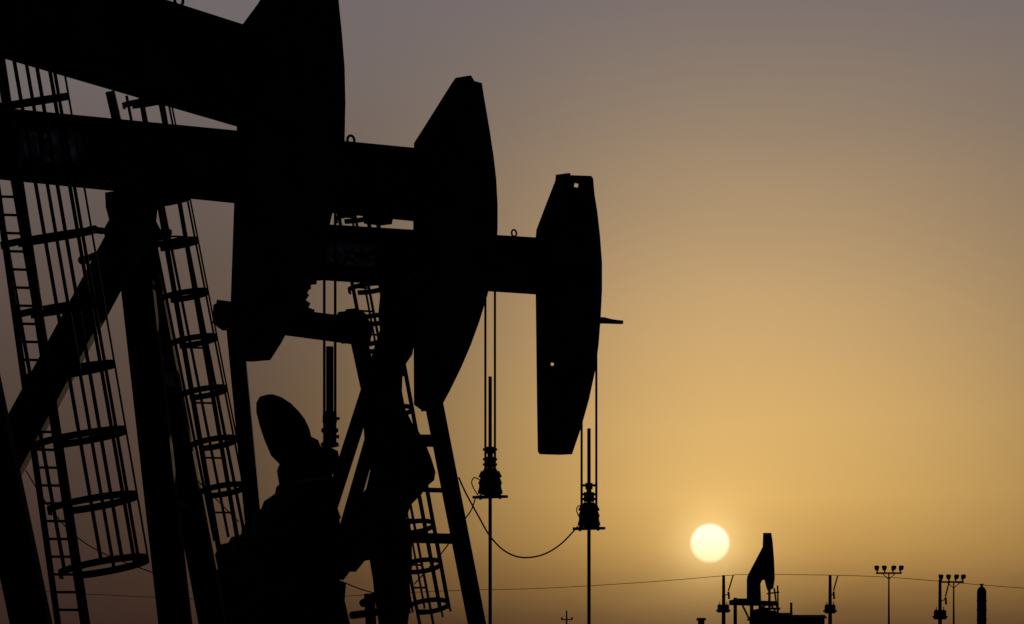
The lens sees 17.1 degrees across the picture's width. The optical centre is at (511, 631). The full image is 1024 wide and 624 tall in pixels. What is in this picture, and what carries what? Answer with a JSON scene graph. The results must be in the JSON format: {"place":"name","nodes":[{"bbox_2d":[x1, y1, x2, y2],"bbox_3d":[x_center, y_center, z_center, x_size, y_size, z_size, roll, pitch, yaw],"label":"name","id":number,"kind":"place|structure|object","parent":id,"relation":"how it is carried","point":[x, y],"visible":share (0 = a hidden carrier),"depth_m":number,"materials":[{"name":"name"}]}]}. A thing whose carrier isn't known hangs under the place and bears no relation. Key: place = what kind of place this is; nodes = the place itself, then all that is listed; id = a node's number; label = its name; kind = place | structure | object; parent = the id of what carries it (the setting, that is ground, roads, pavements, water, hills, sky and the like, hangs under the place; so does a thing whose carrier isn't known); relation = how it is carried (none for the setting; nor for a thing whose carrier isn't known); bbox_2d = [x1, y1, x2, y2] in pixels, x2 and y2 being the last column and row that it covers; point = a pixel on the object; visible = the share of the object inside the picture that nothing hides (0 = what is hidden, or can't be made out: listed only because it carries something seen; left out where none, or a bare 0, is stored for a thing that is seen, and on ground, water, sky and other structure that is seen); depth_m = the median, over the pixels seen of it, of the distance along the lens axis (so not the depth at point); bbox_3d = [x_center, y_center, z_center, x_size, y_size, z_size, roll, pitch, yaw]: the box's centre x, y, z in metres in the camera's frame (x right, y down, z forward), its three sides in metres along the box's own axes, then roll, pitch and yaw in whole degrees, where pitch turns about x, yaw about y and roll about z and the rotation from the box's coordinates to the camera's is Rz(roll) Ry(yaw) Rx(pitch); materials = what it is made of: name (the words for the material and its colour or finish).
{"place":"outdoors","nodes":[
{"label":"outdoors","id":0,"kind":"place"},
{"bbox_2d":[0,0,1023,623],"label":"sky","id":1,"kind":"structure","parent":0,"point":[810,212],"materials":[{"name":"orange"}]},
{"bbox_2d":[696,618,705,623],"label":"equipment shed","id":2,"kind":"structure","parent":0,"point":[701,620],"depth_m":300.00,"materials":[{"name":"metal"}]},
{"bbox_2d":[747,619,767,623],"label":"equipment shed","id":3,"kind":"structure","parent":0,"point":[757,622],"depth_m":238.00,"materials":[{"name":"metal"}]},
{"bbox_2d":[771,613,791,623],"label":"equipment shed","id":4,"kind":"structure","parent":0,"point":[783,617],"depth_m":240.00,"materials":[{"name":"metal"}]},
{"bbox_2d":[787,615,826,623],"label":"equipment shed","id":5,"kind":"structure","parent":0,"point":[807,619],"depth_m":236.00,"materials":[{"name":"metal"}]},
{"label":"ground","id":6,"kind":"structure","parent":0,"visible":0},
{"bbox_2d":[0,0,344,623],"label":"pumpjack","id":7,"kind":"object","parent":6,"relation":"on","point":[266,78],"visible":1,"depth_m":29.61,"materials":[{"name":"paint"}]},
{"bbox_2d":[0,75,507,623],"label":"pumpjack","id":8,"kind":"object","parent":6,"relation":"on","point":[436,183],"visible":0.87,"depth_m":38.03,"materials":[{"name":"paint"}]},
{"bbox_2d":[26,470,158,574],"bbox_3d":[-4.239,-1.074,34.507,0.097,0.964,3.157,0,0,17],"label":"guy cable","id":9,"kind":"object","parent":8,"relation":"hanging from","point":[83,541],"visible":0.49,"depth_m":34.33,"materials":[{"name":"black metal"}]},
{"bbox_2d":[198,481,238,521],"bbox_3d":[-3.223,-1.422,37.501,0.014,0.423,1.068,0,0,20],"label":"guy cable","id":10,"kind":"object","parent":8,"relation":"hanging from","point":[218,501],"visible":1,"depth_m":37.49,"materials":[{"name":"black metal"}]},
{"bbox_2d":[471,477,478,495],"bbox_3d":[-0.447,-1.740,40.983,0.116,0.225,0.046,0,0,-35],"label":"control hose","id":11,"kind":"object","parent":8,"relation":"hanging from","point":[472,484],"visible":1,"depth_m":40.97,"materials":[{"name":"black rubber"}]},
{"bbox_2d":[212,173,622,623],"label":"pumpjack","id":12,"kind":"object","parent":6,"relation":"on","point":[554,265],"visible":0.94,"depth_m":45.38,"materials":[{"name":"paint"}]},
{"bbox_2d":[342,581,373,592],"bbox_3d":[-2.025,-0.579,46.000,0.557,0.199,0.014,0,0,0],"label":"guy cable","id":13,"kind":"object","parent":12,"relation":"hanging from","point":[358,588],"visible":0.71,"depth_m":45.99,"materials":[{"name":"black metal"}]},
{"bbox_2d":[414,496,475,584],"bbox_3d":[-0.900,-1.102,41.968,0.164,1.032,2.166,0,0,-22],"label":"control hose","id":14,"kind":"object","parent":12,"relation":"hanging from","point":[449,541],"visible":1,"depth_m":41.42,"materials":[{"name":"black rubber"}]},
{"bbox_2d":[458,477,577,557],"bbox_3d":[0.110,-1.487,46.051,0.081,1.002,4.415,0,0,22],"label":"control hose","id":15,"kind":"object","parent":12,"relation":"attached to","point":[501,548],"visible":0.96,"depth_m":45.53,"materials":[{"name":"black rubber"}]},
{"bbox_2d":[561,611,572,623],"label":"utility pole","id":16,"kind":"object","parent":6,"relation":"on","point":[566,619],"visible":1,"depth_m":419.74,"materials":[{"name":"brown wood"}]},
{"bbox_2d":[716,575,733,623],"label":"utility pole","id":17,"kind":"object","parent":6,"relation":"on","point":[723,608],"visible":1,"depth_m":499.78,"materials":[{"name":"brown wood"}]},
{"bbox_2d":[46,574,1018,598],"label":"power line","id":18,"kind":"object","parent":17,"relation":"attached to","point":[644,582],"visible":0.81,"depth_m":499.97,"materials":[{"name":"black metal"}]},
{"bbox_2d":[729,533,779,623],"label":"pumpjack","id":19,"kind":"object","parent":6,"relation":"on","point":[762,568],"visible":1,"depth_m":185.39,"materials":[{"name":"paint"}]},
{"bbox_2d":[823,575,837,623],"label":"utility pole","id":20,"kind":"object","parent":6,"relation":"on","point":[830,608],"visible":1,"depth_m":499.78,"materials":[{"name":"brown wood"}]},
{"bbox_2d":[874,565,903,623],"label":"floodlight mast","id":21,"kind":"object","parent":6,"relation":"on","point":[893,567],"visible":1,"depth_m":559.89,"materials":[{"name":"metal"}]},
{"bbox_2d":[932,579,949,623],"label":"utility pole","id":22,"kind":"object","parent":6,"relation":"on","point":[939,614],"visible":1,"depth_m":469.79,"materials":[{"name":"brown wood"}]},
{"bbox_2d":[938,574,965,623],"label":"floodlight mast","id":23,"kind":"object","parent":6,"relation":"on","point":[956,576],"visible":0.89,"depth_m":599.86,"materials":[{"name":"metal"}]},
{"bbox_2d":[976,584,986,623],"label":"separator vessel","id":24,"kind":"object","parent":6,"relation":"on","point":[981,600],"visible":1,"depth_m":379.53,"materials":[{"name":"metal"}]}
]}

